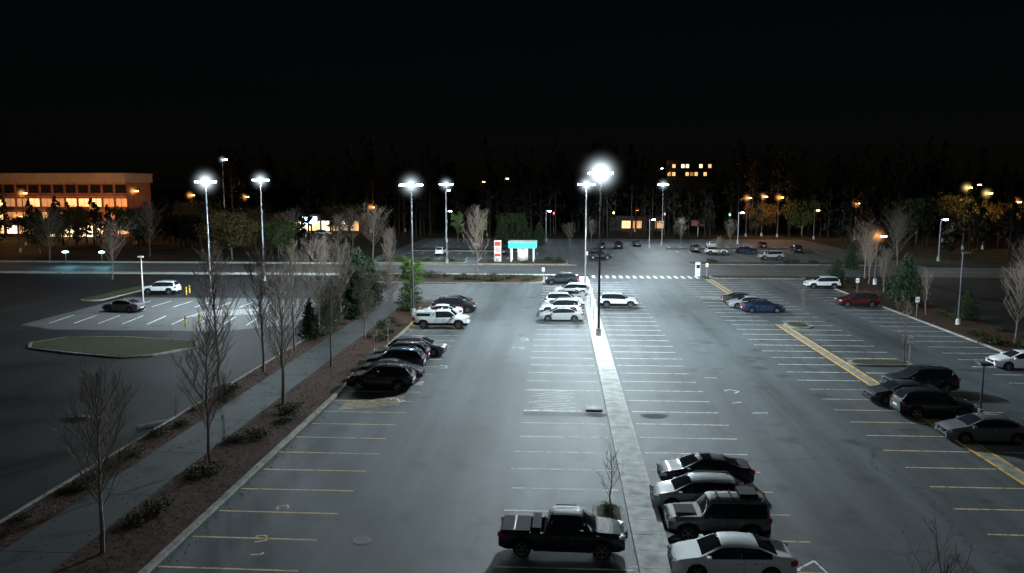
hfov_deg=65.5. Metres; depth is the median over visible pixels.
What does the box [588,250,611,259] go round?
parked suv car
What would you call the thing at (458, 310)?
parked sedan car
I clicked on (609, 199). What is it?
distant forest
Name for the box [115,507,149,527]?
shrub
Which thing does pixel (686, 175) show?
office building
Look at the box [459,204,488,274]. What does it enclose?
bare tree
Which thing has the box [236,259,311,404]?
bare tree
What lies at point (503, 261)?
planted island
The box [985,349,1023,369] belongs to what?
parked sedan car
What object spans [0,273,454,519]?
parking lot
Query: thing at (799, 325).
planted island
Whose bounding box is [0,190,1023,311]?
ground
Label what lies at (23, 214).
street lamp
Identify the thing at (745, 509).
parked offroad car
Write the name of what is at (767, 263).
planted island
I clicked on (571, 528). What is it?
pickup truck
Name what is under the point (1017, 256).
bare tree
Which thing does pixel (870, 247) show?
bare tree
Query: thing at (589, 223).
bare tree
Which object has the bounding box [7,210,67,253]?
leafy tree
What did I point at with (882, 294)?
shrub
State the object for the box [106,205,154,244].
leafy tree
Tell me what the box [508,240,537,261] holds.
bank drive up canopy
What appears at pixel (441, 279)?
planted island
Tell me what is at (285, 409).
shrub
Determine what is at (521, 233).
evergreen tree
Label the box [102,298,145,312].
parked sedan car
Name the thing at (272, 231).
leafy tree
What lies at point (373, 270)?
evergreen tree
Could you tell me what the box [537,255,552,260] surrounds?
shrub
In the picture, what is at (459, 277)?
shrub
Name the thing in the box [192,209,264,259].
leafy tree
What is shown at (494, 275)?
shrub
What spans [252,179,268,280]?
street lamp
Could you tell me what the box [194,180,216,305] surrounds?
street lamp
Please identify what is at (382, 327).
shrub
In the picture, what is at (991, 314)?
side road
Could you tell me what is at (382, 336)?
shrub
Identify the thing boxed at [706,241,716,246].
parked sedan car
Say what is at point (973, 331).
shrub
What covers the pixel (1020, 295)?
bare tree
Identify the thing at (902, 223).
bare tree
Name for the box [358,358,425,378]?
parked sedan car
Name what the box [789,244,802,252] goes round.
parked suv car
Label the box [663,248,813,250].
planted island
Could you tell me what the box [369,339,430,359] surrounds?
parked suv car
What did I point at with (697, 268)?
ticket kiosk
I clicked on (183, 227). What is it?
distant forest
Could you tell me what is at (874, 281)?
street lamp
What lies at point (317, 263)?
bare tree
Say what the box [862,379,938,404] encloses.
parked sedan car
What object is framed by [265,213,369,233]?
shop building
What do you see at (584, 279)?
street lamp
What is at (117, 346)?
planted island
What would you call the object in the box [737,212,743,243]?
street lamp
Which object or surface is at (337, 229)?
bare tree
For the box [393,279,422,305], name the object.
evergreen tree
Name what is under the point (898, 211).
bare tree
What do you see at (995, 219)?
leafy tree
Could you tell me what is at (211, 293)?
bare tree
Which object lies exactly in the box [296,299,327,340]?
evergreen tree
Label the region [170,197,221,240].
leafy tree
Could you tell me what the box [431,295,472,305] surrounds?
parked sedan car
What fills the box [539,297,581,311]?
parked suv car
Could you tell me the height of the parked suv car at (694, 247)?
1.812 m
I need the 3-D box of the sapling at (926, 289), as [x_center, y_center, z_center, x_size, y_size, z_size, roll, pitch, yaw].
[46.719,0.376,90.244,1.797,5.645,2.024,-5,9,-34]
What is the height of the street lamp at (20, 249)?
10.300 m
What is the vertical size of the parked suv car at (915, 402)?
1.812 m
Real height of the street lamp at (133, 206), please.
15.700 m
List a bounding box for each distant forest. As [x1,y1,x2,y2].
[0,195,314,248]
[151,134,1023,237]
[822,168,1023,262]
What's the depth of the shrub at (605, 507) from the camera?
35.64 m
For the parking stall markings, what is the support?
on the parking lot at (436, 482)
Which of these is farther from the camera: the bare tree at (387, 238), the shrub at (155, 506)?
the bare tree at (387, 238)
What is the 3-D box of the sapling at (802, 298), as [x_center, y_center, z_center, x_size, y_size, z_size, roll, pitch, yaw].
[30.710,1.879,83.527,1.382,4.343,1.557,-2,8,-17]
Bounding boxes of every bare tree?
[24,205,65,259]
[32,356,145,553]
[92,214,135,278]
[128,198,164,255]
[162,316,236,464]
[188,240,249,385]
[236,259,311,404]
[237,233,285,371]
[273,206,301,248]
[279,238,307,350]
[296,233,342,331]
[304,269,348,366]
[325,237,357,319]
[328,212,348,246]
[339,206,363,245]
[350,263,381,339]
[355,201,391,257]
[375,258,400,317]
[380,225,396,272]
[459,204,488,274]
[561,221,576,238]
[587,218,597,242]
[673,218,689,234]
[713,236,723,256]
[725,220,739,239]
[846,215,884,278]
[861,228,884,283]
[871,245,895,291]
[881,203,916,255]
[882,213,917,264]
[1001,260,1023,342]
[1006,235,1023,286]
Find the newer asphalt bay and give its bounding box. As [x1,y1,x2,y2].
[22,297,334,330]
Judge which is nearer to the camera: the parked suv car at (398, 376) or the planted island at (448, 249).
the parked suv car at (398, 376)
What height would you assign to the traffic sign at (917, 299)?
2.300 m
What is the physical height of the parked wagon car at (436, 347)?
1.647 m
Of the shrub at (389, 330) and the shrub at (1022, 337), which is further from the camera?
the shrub at (389, 330)
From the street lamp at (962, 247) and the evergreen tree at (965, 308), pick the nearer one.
the evergreen tree at (965, 308)
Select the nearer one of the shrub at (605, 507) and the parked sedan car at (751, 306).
the shrub at (605, 507)
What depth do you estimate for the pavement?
135.78 m
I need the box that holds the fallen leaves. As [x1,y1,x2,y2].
[0,307,420,572]
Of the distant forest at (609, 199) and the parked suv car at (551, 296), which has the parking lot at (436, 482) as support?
the parked suv car at (551, 296)
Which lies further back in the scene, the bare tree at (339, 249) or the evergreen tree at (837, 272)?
the evergreen tree at (837, 272)
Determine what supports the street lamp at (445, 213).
on the parking lot at (571, 251)
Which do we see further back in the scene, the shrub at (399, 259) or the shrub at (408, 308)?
the shrub at (399, 259)
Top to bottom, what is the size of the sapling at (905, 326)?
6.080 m
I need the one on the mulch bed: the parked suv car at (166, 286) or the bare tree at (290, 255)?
the bare tree at (290, 255)
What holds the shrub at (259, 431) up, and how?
on the mulch bed
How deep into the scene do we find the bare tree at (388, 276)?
86.02 m
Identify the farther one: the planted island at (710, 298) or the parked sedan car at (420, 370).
the planted island at (710, 298)
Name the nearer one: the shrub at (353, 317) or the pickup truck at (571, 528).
the pickup truck at (571, 528)
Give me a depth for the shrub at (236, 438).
45.47 m
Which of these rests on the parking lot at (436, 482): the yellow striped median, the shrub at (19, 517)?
the yellow striped median
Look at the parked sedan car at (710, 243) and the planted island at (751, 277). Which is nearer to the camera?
the planted island at (751, 277)
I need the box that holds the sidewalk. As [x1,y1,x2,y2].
[0,299,403,572]
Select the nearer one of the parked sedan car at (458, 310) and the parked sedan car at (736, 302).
the parked sedan car at (458, 310)
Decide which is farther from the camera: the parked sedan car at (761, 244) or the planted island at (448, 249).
the parked sedan car at (761, 244)
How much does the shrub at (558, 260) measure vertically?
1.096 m
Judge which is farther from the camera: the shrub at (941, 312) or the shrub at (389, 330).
the shrub at (941, 312)
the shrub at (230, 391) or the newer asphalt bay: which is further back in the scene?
the newer asphalt bay
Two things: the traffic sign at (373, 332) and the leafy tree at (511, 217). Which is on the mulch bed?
the traffic sign at (373, 332)
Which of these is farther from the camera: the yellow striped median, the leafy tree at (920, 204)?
the leafy tree at (920, 204)
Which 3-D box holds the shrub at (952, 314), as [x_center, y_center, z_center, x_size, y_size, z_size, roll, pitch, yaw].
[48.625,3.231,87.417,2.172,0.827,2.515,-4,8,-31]
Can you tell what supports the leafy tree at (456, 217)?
on the parking lot at (571, 251)
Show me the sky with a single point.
(157, 88)
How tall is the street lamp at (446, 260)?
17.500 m
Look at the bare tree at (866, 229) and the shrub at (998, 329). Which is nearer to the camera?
the shrub at (998, 329)
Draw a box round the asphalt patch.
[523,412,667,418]
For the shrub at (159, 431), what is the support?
on the mulch bed
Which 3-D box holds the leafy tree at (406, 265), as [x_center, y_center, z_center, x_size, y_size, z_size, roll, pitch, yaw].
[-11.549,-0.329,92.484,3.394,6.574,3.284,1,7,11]
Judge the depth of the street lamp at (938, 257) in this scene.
155.37 m
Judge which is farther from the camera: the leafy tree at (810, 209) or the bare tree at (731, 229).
the leafy tree at (810, 209)
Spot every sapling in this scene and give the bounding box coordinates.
[171,396,181,419]
[597,443,626,517]
[798,285,809,323]
[891,290,915,361]
[899,515,973,572]
[917,266,936,314]
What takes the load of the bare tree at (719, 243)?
on the planted island at (767, 263)
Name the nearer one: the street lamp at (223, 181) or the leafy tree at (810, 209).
the street lamp at (223, 181)
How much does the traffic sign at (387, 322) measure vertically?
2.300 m
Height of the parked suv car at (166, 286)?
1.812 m
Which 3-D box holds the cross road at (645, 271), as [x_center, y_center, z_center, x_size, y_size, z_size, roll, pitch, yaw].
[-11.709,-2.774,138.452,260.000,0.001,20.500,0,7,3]
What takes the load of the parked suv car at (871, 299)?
on the parking lot at (436, 482)
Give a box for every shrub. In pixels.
[8,508,35,521]
[56,481,83,491]
[67,471,108,488]
[102,456,128,468]
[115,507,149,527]
[116,443,147,459]
[127,492,175,518]
[138,423,171,437]
[170,418,189,426]
[176,457,228,477]
[207,383,240,398]
[217,380,243,391]
[217,395,227,402]
[222,432,247,444]
[238,424,272,440]
[271,399,304,414]
[271,413,294,422]
[338,313,359,319]
[370,317,395,326]
[375,325,386,329]
[375,331,394,341]
[379,329,394,333]
[394,257,407,261]
[398,303,417,310]
[421,271,443,277]
[451,274,466,279]
[461,273,484,279]
[483,273,507,281]
[483,273,509,280]
[500,272,517,279]
[511,274,533,280]
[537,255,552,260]
[551,257,562,261]
[598,500,619,511]
[876,291,887,296]
[933,308,947,316]
[945,312,960,318]
[963,327,986,335]
[972,332,1014,346]
[985,336,1012,347]
[990,327,1005,331]
[1017,333,1023,341]
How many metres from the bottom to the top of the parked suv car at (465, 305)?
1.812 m
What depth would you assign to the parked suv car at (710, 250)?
170.19 m
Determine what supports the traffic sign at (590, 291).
on the concrete walkway
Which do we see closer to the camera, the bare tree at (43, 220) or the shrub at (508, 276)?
the shrub at (508, 276)
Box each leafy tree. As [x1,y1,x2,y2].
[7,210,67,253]
[40,204,94,246]
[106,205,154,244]
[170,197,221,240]
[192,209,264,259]
[235,206,264,232]
[236,209,276,243]
[258,219,297,254]
[317,202,365,237]
[399,255,425,306]
[451,211,463,241]
[477,217,488,242]
[496,213,528,239]
[740,201,782,229]
[781,199,824,235]
[888,196,943,244]
[927,192,1009,245]
[970,200,1023,246]
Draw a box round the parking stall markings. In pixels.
[12,245,1023,572]
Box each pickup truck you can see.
[412,307,470,328]
[498,504,625,559]
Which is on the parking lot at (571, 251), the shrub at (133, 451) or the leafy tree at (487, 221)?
the leafy tree at (487, 221)
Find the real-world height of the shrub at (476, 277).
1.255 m
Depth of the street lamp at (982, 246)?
183.82 m
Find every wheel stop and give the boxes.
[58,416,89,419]
[136,419,166,428]
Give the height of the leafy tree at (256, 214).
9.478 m
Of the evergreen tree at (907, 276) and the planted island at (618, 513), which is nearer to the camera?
the planted island at (618, 513)
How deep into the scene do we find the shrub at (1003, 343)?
72.62 m
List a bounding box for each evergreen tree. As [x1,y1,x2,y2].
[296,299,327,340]
[312,285,343,327]
[333,246,379,318]
[340,247,385,309]
[364,257,384,300]
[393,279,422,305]
[491,218,509,246]
[510,216,533,239]
[530,222,549,246]
[824,257,850,285]
[840,242,861,270]
[881,252,932,306]
[885,269,903,297]
[947,289,981,320]
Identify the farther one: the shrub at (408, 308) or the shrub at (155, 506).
the shrub at (408, 308)
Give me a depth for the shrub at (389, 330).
78.60 m
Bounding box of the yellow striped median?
[705,279,1023,484]
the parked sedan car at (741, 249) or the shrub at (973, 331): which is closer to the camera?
the shrub at (973, 331)
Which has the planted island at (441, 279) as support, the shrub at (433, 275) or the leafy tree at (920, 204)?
the shrub at (433, 275)
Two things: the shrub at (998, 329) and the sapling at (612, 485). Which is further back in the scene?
the shrub at (998, 329)
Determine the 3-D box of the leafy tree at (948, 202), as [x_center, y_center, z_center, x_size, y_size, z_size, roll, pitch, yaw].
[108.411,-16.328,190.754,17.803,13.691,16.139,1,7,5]
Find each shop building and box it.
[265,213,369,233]
[608,215,665,230]
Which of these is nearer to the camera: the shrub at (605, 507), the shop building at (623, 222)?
the shrub at (605, 507)
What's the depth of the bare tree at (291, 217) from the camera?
177.39 m
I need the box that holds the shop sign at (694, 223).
[691,221,703,235]
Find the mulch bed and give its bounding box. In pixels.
[0,301,431,572]
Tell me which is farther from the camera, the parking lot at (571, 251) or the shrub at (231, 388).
the parking lot at (571, 251)
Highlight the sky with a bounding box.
[0,0,1023,189]
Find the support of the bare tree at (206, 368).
on the mulch bed
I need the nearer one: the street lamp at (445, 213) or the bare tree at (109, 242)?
the bare tree at (109, 242)
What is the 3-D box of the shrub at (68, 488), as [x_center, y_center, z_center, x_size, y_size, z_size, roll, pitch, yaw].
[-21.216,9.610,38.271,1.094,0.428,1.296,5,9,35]
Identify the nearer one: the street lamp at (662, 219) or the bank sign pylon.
the bank sign pylon
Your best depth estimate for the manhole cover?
33.02 m
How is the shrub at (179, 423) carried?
on the mulch bed
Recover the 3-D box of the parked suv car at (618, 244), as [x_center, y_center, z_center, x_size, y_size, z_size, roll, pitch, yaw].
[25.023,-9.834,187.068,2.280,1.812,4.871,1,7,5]
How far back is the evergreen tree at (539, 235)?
191.44 m
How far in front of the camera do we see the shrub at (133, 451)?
43.01 m
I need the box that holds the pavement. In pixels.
[0,260,577,274]
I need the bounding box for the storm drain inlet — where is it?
[585,406,602,411]
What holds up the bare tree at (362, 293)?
on the mulch bed
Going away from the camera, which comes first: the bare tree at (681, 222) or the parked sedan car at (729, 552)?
the parked sedan car at (729, 552)
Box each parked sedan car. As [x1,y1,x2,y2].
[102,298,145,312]
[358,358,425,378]
[420,303,462,313]
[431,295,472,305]
[501,247,509,253]
[539,306,583,321]
[558,289,586,298]
[597,242,605,248]
[632,240,640,245]
[657,452,754,483]
[667,532,797,572]
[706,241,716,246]
[721,292,748,302]
[726,295,770,308]
[734,246,757,252]
[740,299,785,312]
[756,241,767,247]
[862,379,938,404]
[935,412,1023,444]
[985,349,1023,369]
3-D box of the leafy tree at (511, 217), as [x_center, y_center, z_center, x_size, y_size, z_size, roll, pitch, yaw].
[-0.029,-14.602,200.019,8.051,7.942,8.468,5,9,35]
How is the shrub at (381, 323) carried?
on the mulch bed
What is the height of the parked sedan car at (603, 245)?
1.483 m
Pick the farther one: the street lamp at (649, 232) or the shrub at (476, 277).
the street lamp at (649, 232)
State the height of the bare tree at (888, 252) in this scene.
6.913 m
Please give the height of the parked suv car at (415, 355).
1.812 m
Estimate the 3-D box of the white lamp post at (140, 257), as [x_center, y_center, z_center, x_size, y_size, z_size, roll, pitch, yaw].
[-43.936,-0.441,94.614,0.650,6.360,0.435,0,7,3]
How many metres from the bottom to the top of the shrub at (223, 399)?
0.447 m
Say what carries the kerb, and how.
on the parking lot at (436, 482)
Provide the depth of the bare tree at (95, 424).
31.13 m
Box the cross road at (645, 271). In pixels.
[0,262,1023,278]
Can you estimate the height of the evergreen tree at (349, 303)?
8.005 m
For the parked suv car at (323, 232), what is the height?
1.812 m
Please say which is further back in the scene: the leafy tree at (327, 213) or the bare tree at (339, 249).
the leafy tree at (327, 213)
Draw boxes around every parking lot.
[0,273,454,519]
[150,278,1023,572]
[365,238,926,267]
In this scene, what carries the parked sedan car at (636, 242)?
on the parking lot at (571, 251)
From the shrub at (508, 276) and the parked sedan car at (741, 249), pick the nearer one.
the shrub at (508, 276)
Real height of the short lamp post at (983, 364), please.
3.380 m
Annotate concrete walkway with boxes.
[579,276,674,572]
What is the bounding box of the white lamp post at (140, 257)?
[138,256,143,301]
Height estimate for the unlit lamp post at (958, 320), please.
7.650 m
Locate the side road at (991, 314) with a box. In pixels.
[848,278,1023,334]
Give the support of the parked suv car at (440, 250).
on the parking lot at (571, 251)
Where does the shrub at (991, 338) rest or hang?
on the grass verge
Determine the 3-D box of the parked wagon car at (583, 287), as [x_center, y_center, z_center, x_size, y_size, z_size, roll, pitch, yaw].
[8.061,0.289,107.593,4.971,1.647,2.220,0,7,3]
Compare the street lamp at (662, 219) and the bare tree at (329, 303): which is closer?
the bare tree at (329, 303)
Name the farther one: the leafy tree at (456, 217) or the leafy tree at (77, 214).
the leafy tree at (456, 217)
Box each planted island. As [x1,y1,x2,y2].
[28,336,199,357]
[81,286,144,300]
[374,259,467,262]
[377,274,544,283]
[413,248,517,250]
[477,259,567,263]
[592,502,626,534]
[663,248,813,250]
[687,262,881,265]
[700,297,720,299]
[709,275,805,279]
[784,322,811,328]
[847,359,912,366]
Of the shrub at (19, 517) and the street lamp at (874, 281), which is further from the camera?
the street lamp at (874, 281)
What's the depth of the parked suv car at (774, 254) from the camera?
158.75 m
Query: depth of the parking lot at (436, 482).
45.15 m
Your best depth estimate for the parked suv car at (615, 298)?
96.01 m
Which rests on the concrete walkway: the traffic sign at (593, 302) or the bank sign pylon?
the traffic sign at (593, 302)
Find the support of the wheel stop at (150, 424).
on the parking lot at (31, 449)
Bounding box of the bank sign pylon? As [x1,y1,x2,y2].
[494,240,500,261]
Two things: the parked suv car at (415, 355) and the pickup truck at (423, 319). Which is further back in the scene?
the pickup truck at (423, 319)
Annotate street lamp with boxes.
[17,215,21,251]
[21,192,26,244]
[133,190,137,243]
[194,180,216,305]
[222,159,226,206]
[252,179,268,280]
[399,183,422,315]
[439,183,452,262]
[445,190,449,239]
[578,183,594,283]
[588,171,613,335]
[648,219,654,246]
[658,184,668,245]
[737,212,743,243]
[745,197,751,235]
[776,197,783,236]
[812,210,819,238]
[873,235,886,284]
[937,219,947,260]
[961,187,972,249]
[981,192,992,248]
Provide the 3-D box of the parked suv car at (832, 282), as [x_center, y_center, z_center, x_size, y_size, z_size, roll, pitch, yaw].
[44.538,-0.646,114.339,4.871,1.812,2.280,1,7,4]
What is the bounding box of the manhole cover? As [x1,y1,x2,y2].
[353,537,370,544]
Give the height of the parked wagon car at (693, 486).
1.450 m
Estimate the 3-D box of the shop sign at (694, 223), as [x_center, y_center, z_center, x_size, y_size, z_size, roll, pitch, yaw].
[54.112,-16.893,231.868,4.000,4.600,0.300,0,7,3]
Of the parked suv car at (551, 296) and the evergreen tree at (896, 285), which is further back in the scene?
the evergreen tree at (896, 285)
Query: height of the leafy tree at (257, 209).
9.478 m
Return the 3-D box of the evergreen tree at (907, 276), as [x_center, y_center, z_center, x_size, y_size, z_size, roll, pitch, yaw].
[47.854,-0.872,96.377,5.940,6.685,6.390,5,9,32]
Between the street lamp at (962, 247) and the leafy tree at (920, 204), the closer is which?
the street lamp at (962, 247)
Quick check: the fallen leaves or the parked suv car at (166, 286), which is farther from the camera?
the parked suv car at (166, 286)
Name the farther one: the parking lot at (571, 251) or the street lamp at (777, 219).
the street lamp at (777, 219)
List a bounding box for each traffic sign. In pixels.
[371,329,375,348]
[385,319,389,327]
[589,289,592,306]
[592,299,595,319]
[908,336,913,362]
[915,297,919,316]
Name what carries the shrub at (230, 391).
on the mulch bed
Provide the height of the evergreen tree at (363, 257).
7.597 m
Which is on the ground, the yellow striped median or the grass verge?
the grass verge
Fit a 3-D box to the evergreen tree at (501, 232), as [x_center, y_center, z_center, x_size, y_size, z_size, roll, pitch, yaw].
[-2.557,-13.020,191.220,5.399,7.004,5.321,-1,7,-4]
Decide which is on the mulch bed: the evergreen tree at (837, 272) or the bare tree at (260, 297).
the bare tree at (260, 297)
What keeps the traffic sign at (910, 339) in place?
on the planted island at (888, 363)
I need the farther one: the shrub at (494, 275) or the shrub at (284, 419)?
the shrub at (494, 275)
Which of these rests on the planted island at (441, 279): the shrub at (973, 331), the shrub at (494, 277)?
the shrub at (494, 277)
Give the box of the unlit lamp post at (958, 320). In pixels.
[955,252,970,324]
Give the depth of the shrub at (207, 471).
40.36 m
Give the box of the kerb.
[0,263,1005,572]
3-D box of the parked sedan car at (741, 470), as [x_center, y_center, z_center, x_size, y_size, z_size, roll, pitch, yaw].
[9.571,9.022,39.534,4.576,1.379,2.046,0,7,2]
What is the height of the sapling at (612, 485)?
3.387 m
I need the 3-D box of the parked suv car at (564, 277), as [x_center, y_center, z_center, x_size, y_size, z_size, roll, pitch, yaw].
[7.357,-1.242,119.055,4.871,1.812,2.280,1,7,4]
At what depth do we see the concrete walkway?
41.05 m
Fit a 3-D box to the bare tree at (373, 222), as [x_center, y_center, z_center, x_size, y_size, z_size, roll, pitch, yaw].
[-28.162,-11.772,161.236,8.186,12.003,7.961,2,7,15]
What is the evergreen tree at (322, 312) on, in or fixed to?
on the mulch bed
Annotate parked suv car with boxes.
[141,280,180,293]
[314,229,331,235]
[346,361,416,390]
[363,346,426,366]
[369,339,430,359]
[434,295,476,312]
[435,246,445,255]
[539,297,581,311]
[544,291,584,304]
[545,272,577,284]
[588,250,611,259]
[600,291,638,307]
[613,241,622,248]
[689,243,699,251]
[704,246,728,254]
[758,250,783,259]
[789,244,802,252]
[803,275,841,288]
[835,292,879,307]
[881,364,960,393]
[889,385,978,418]
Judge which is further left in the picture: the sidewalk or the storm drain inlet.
the sidewalk
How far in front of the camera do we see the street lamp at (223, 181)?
208.15 m
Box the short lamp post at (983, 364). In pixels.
[975,361,992,411]
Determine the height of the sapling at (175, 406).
1.954 m
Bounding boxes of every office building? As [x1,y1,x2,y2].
[0,173,152,236]
[660,160,716,225]
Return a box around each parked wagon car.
[388,334,446,356]
[553,283,589,293]
[649,471,743,506]
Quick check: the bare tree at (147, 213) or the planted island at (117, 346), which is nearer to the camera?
the planted island at (117, 346)
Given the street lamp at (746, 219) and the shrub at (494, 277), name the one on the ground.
the street lamp at (746, 219)
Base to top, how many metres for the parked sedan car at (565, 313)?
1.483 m
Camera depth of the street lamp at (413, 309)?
88.93 m
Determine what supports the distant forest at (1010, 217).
on the ground
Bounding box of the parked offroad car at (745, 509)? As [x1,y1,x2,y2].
[663,486,772,540]
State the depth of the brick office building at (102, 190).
228.91 m
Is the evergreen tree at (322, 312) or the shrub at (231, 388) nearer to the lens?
the shrub at (231, 388)
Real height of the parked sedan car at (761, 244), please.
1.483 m
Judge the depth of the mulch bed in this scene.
40.33 m
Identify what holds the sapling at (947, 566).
on the parking lot at (436, 482)
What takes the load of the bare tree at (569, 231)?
on the parking lot at (571, 251)
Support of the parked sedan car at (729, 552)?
on the parking lot at (436, 482)
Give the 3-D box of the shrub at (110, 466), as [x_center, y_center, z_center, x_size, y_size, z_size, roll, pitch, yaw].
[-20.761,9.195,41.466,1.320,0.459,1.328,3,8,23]
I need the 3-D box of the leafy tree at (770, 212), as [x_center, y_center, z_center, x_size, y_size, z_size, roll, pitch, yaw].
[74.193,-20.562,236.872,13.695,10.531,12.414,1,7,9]
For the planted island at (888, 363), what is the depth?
65.36 m
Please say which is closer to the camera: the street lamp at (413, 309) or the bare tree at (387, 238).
the street lamp at (413, 309)
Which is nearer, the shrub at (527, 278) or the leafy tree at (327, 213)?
the shrub at (527, 278)
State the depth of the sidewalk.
40.99 m
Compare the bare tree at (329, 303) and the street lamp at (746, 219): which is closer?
the bare tree at (329, 303)
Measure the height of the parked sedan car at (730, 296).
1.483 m
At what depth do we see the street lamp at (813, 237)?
219.89 m
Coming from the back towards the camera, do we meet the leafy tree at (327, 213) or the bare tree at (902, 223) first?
the leafy tree at (327, 213)
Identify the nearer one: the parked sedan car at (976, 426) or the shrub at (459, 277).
the parked sedan car at (976, 426)
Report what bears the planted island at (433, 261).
on the parking lot at (571, 251)
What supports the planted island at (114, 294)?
on the parking lot at (31, 449)
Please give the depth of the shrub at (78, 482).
38.48 m
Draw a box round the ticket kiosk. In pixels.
[695,262,700,275]
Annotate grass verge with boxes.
[837,281,1023,351]
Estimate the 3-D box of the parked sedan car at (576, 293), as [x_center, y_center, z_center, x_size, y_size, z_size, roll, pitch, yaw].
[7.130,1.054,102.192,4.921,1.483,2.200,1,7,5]
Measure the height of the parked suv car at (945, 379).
1.812 m

